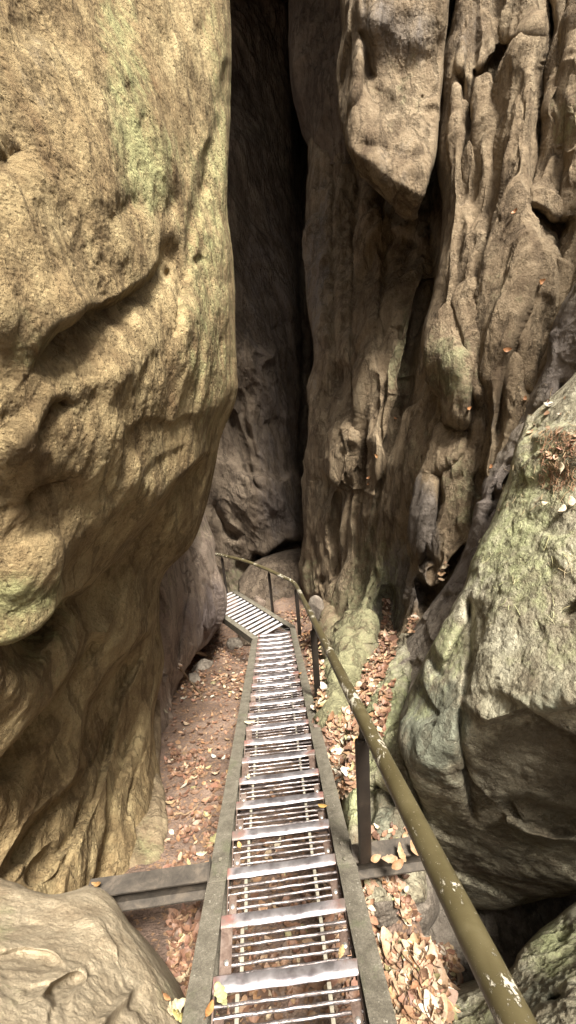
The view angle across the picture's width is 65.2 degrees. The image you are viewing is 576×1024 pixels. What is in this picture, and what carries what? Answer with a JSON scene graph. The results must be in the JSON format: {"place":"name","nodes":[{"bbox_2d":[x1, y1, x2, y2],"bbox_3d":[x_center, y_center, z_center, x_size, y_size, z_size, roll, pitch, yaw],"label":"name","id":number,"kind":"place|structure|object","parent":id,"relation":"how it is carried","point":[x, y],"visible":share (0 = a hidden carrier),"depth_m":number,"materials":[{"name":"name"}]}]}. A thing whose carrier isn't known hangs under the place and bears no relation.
{"place":"outdoors","nodes":[
{"label":"outdoors","id":0,"kind":"place"},
{"bbox_2d":[123,544,451,1023],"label":"ground","id":1,"kind":"structure","parent":0,"point":[148,924],"depth_m":3.83,"materials":[{"name":"soil"}]},
{"bbox_2d":[0,878,184,1023],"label":"boulder","id":2,"kind":"object","parent":1,"relation":"on","point":[87,954],"visible":0.98,"depth_m":1.53,"materials":[{"name":"stone"}]},
{"bbox_2d":[162,991,170,1000],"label":"fallen leaf","id":3,"kind":"object","parent":2,"relation":"on","point":[166,997],"visible":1,"depth_m":1.61,"materials":[{"name":"orange plant"}]},
{"bbox_2d":[168,998,185,1016],"bbox_3d":[-0.396,1.770,1.631,0.044,0.080,0.101,6,23,27],"label":"fallen leaf","id":4,"kind":"object","parent":2,"relation":"on","point":[176,1004],"visible":0.86,"depth_m":1.62,"materials":[{"name":"beige plant"}]},
{"bbox_2d":[172,1009,182,1022],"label":"fallen leaf","id":5,"kind":"object","parent":2,"relation":"on","point":[179,1015],"visible":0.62,"depth_m":1.60,"materials":[{"name":"yellow plant"}]},
{"bbox_2d":[0,0,237,893],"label":"rock cliff","id":6,"kind":"structure","parent":1,"relation":"on","point":[118,378],"depth_m":1.99,"materials":[{"name":"stone"}]},
{"bbox_2d":[129,700,167,867],"bbox_3d":[-1.559,3.043,4.339,0.957,2.416,4.186,-11,21,-15],"label":"boulder","id":7,"kind":"object","parent":1,"relation":"on","point":[151,829],"visible":0.19,"depth_m":3.42,"materials":[{"name":"stone"}]},
{"bbox_2d":[174,803,198,814],"bbox_3d":[-0.805,2.448,3.711,0.254,0.050,0.104,-8,20,-10],"label":"stick","id":8,"kind":"object","parent":1,"relation":"on","point":[181,813],"visible":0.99,"depth_m":3.67,"materials":[{"name":"brown wood"}]},
{"bbox_2d":[157,513,226,734],"bbox_3d":[-1.793,2.091,7.526,1.644,5.265,7.389,-6,20,-2],"label":"boulder","id":9,"kind":"object","parent":1,"relation":"on","point":[193,602],"visible":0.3,"depth_m":6.37,"materials":[{"name":"brown stone"}]},
{"bbox_2d":[188,672,199,682],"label":"stone","id":10,"kind":"object","parent":1,"relation":"on","point":[194,677],"visible":0.7,"depth_m":6.69,"materials":[{"name":"grey stone"}]},
{"bbox_2d":[192,659,212,671],"bbox_3d":[-1.389,2.519,7.327,0.237,0.191,0.385,10,25,35],"label":"stone","id":11,"kind":"object","parent":1,"relation":"on","point":[201,664],"visible":0.68,"depth_m":7.27,"materials":[{"name":"grey stone"}]},
{"bbox_2d":[196,850,209,855],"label":"fallen leaf","id":12,"kind":"object","parent":1,"relation":"on","point":[200,853],"visible":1,"depth_m":3.18,"materials":[{"name":"beige plant"}]},
{"bbox_2d":[196,651,212,658],"bbox_3d":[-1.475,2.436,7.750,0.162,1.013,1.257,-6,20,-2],"label":"stick","id":13,"kind":"object","parent":1,"relation":"on","point":[203,654],"visible":0.93,"depth_m":7.94,"materials":[{"name":"brown wood"}]},
{"bbox_2d":[207,833,215,844],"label":"fallen leaf","id":14,"kind":"object","parent":1,"relation":"on","point":[212,838],"visible":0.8,"depth_m":3.30,"materials":[{"name":"yellow plant"}]},
{"bbox_2d":[210,685,241,698],"bbox_3d":[-0.910,2.413,6.154,0.246,0.167,0.552,14,27,42],"label":"stick","id":15,"kind":"object","parent":1,"relation":"on","point":[224,689],"visible":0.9,"depth_m":6.19,"materials":[{"name":"brown wood"}]},
{"bbox_2d":[226,637,242,649],"bbox_3d":[-1.022,2.526,8.659,0.321,0.160,0.318,-11,21,-17],"label":"stone","id":16,"kind":"object","parent":1,"relation":"on","point":[232,643],"visible":0.97,"depth_m":8.59,"materials":[{"name":"grey stone"}]},
{"bbox_2d":[205,0,313,596],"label":"rock wall","id":17,"kind":"structure","parent":1,"relation":"on","point":[253,510],"depth_m":9.27,"materials":[{"name":"brown stone"}]},
{"bbox_2d":[288,0,350,163],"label":"rock buttress","id":18,"kind":"object","parent":17,"relation":"attached to","point":[314,34],"visible":0.61,"depth_m":7.46,"materials":[{"name":"brown stone"}]},
{"bbox_2d":[238,548,301,645],"bbox_3d":[-0.189,1.909,9.480,2.038,2.253,2.478,-3,20,5],"label":"boulder","id":19,"kind":"object","parent":1,"relation":"on","point":[253,582],"visible":0.29,"depth_m":8.95,"materials":[{"name":"brown stone"}]},
{"bbox_2d":[254,595,265,606],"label":"stone","id":20,"kind":"object","parent":19,"relation":"on","point":[260,601],"visible":0.66,"depth_m":8.71,"materials":[{"name":"beige stone"}]},
{"bbox_2d":[181,590,396,1023],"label":"metal stair","id":21,"kind":"object","parent":1,"relation":"on","point":[220,920],"visible":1,"depth_m":2.21,"materials":[{"name":"metal"}]},
{"bbox_2d":[89,856,211,911],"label":"steel beam","id":22,"kind":"structure","parent":21,"relation":"attached to","point":[158,887],"depth_m":2.20,"materials":[{"name":"grey metal"}]},
{"bbox_2d":[91,881,100,886],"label":"fallen leaf","id":23,"kind":"object","parent":22,"relation":"on","point":[95,884],"visible":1,"depth_m":2.15,"materials":[{"name":"orange plant"}]},
{"bbox_2d":[204,999,213,1018],"bbox_3d":[-0.270,1.708,1.545,0.029,0.024,0.057,-6,20,-2],"label":"fallen leaf","id":24,"kind":"object","parent":21,"relation":"on","point":[209,1009],"visible":1,"depth_m":1.55,"materials":[{"name":"orange plant"}]},
{"bbox_2d":[214,982,228,1007],"bbox_3d":[-0.232,1.694,1.576,0.042,0.040,0.103,-17,23,-30],"label":"fallen leaf","id":25,"kind":"object","parent":21,"relation":"on","point":[220,993],"visible":1,"depth_m":1.59,"materials":[{"name":"yellow plant"}]},
{"bbox_2d":[338,944,344,959],"bbox_3d":[0.202,1.678,1.713,0.025,0.024,0.061,3,21,20],"label":"fallen leaf","id":26,"kind":"object","parent":21,"relation":"on","point":[341,951],"visible":1,"depth_m":1.72,"materials":[{"name":"yellow plant"}]},
{"bbox_2d":[215,553,537,1023],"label":"handrail","id":27,"kind":"object","parent":21,"relation":"attached to","point":[502,995],"visible":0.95,"depth_m":1.17,"materials":[{"name":"metal"}]},
{"bbox_2d":[349,836,424,879],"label":"steel beam","id":28,"kind":"structure","parent":21,"relation":"attached to","point":[381,867],"depth_m":2.25,"materials":[{"name":"grey metal"}]},
{"bbox_2d":[371,854,380,862],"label":"fallen leaf","id":29,"kind":"object","parent":28,"relation":"on","point":[375,858],"visible":1,"depth_m":2.16,"materials":[{"name":"beige plant"}]},
{"bbox_2d":[382,854,397,862],"bbox_3d":[0.485,1.657,2.150,0.075,0.022,0.036,-6,20,-2],"label":"fallen leaf","id":30,"kind":"object","parent":28,"relation":"on","point":[390,858],"visible":1,"depth_m":2.15,"materials":[{"name":"beige plant"}]},
{"bbox_2d":[391,859,403,869],"bbox_3d":[0.517,1.662,2.123,0.067,0.024,0.040,-6,20,-2],"label":"fallen leaf","id":31,"kind":"object","parent":28,"relation":"on","point":[398,864],"visible":1,"depth_m":2.13,"materials":[{"name":"brown plant"}]},
{"bbox_2d":[397,842,405,861],"bbox_3d":[0.547,1.640,2.167,0.038,0.037,0.076,-6,20,-2],"label":"fallen leaf","id":32,"kind":"object","parent":28,"relation":"on","point":[401,853],"visible":1,"depth_m":2.18,"materials":[{"name":"beige plant"}]},
{"bbox_2d":[410,840,417,855],"bbox_3d":[0.615,1.630,2.180,0.041,0.036,0.061,-6,20,-2],"label":"fallen leaf","id":33,"kind":"object","parent":28,"relation":"on","point":[413,850],"visible":0.53,"depth_m":2.19,"materials":[{"name":"beige plant"}]},
{"bbox_2d":[162,208,575,1023],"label":"leaf litter","id":34,"kind":"object","parent":1,"relation":"on","point":[420,970],"visible":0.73,"depth_m":2.65,"materials":[{"name":"brown plant"}]},
{"bbox_2d":[178,666,203,701],"bbox_3d":[-1.374,2.337,6.184,0.239,0.671,0.941,-14,22,-25],"label":"stick","id":35,"kind":"object","parent":34,"relation":"on","point":[190,682],"visible":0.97,"depth_m":6.30,"materials":[{"name":"brown wood"}]},
{"bbox_2d":[165,379,575,1023],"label":"pine needles","id":36,"kind":"object","parent":1,"relation":"on","point":[553,477],"visible":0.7,"depth_m":2.29,"materials":[{"name":"plant"}]},
{"bbox_2d":[342,633,426,902],"bbox_3d":[0.793,1.923,3.736,0.569,1.578,2.826,0,21,13],"label":"boulder","id":37,"kind":"object","parent":1,"relation":"on","point":[384,813],"visible":0.45,"depth_m":2.79,"materials":[{"name":"stone"}]},
{"bbox_2d":[367,873,439,935],"bbox_3d":[0.753,2.509,2.964,0.475,1.564,1.000,0,21,13],"label":"boulder","id":38,"kind":"object","parent":1,"relation":"on","point":[386,915],"visible":0.22,"depth_m":2.47,"materials":[{"name":"grey stone"}]},
{"bbox_2d":[299,0,550,735],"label":"rock wall","id":39,"kind":"structure","parent":1,"relation":"on","point":[370,256],"depth_m":6.25,"materials":[{"name":"stone"}]},
{"bbox_2d":[308,595,323,620],"bbox_3d":[0.449,1.490,6.905,0.163,0.482,0.319,-21,26,-38],"label":"stone","id":40,"kind":"object","parent":39,"relation":"on","point":[316,603],"visible":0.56,"depth_m":6.81,"materials":[{"name":"grey stone"}]},
{"bbox_2d":[336,0,448,220],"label":"rock slab","id":41,"kind":"object","parent":39,"relation":"on","point":[389,69],"visible":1,"depth_m":4.36,"materials":[{"name":"stone"}]},
{"bbox_2d":[397,0,575,637],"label":"rock wall","id":42,"kind":"structure","parent":1,"relation":"on","point":[506,144],"depth_m":3.96,"materials":[{"name":"stone"}]},
{"bbox_2d":[397,372,575,909],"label":"boulder","id":43,"kind":"object","parent":1,"relation":"on","point":[486,737],"visible":0.95,"depth_m":2.28,"materials":[{"name":"stone"}]},
{"bbox_2d":[559,462,563,473],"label":"fallen leaf","id":44,"kind":"object","parent":43,"relation":"on","point":[561,466],"visible":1,"depth_m":2.23,"materials":[{"name":"beige plant"}]},
{"bbox_2d":[558,504,565,511],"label":"fallen leaf","id":45,"kind":"object","parent":43,"relation":"on","point":[562,508],"visible":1,"depth_m":2.12,"materials":[{"name":"beige plant"}]},
{"bbox_2d":[568,493,575,505],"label":"fallen leaf","id":46,"kind":"object","parent":43,"relation":"on","point":[571,500],"visible":1,"depth_m":2.11,"materials":[{"name":"beige plant"}]},
{"bbox_2d":[398,283,575,702],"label":"rock ledge","id":47,"kind":"object","parent":1,"relation":"on","point":[559,367],"visible":0.45,"depth_m":3.56,"materials":[{"name":"brown stone"}]},
{"bbox_2d":[425,893,575,982],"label":"rock","id":48,"kind":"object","parent":1,"relation":"on","point":[512,932],"depth_m":3.65,"materials":[{"name":"grey stone"}]},
{"bbox_2d":[452,902,575,1023],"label":"boulder","id":49,"kind":"object","parent":1,"relation":"on","point":[542,969],"visible":0.61,"depth_m":2.05,"materials":[{"name":"stone"}]}
]}

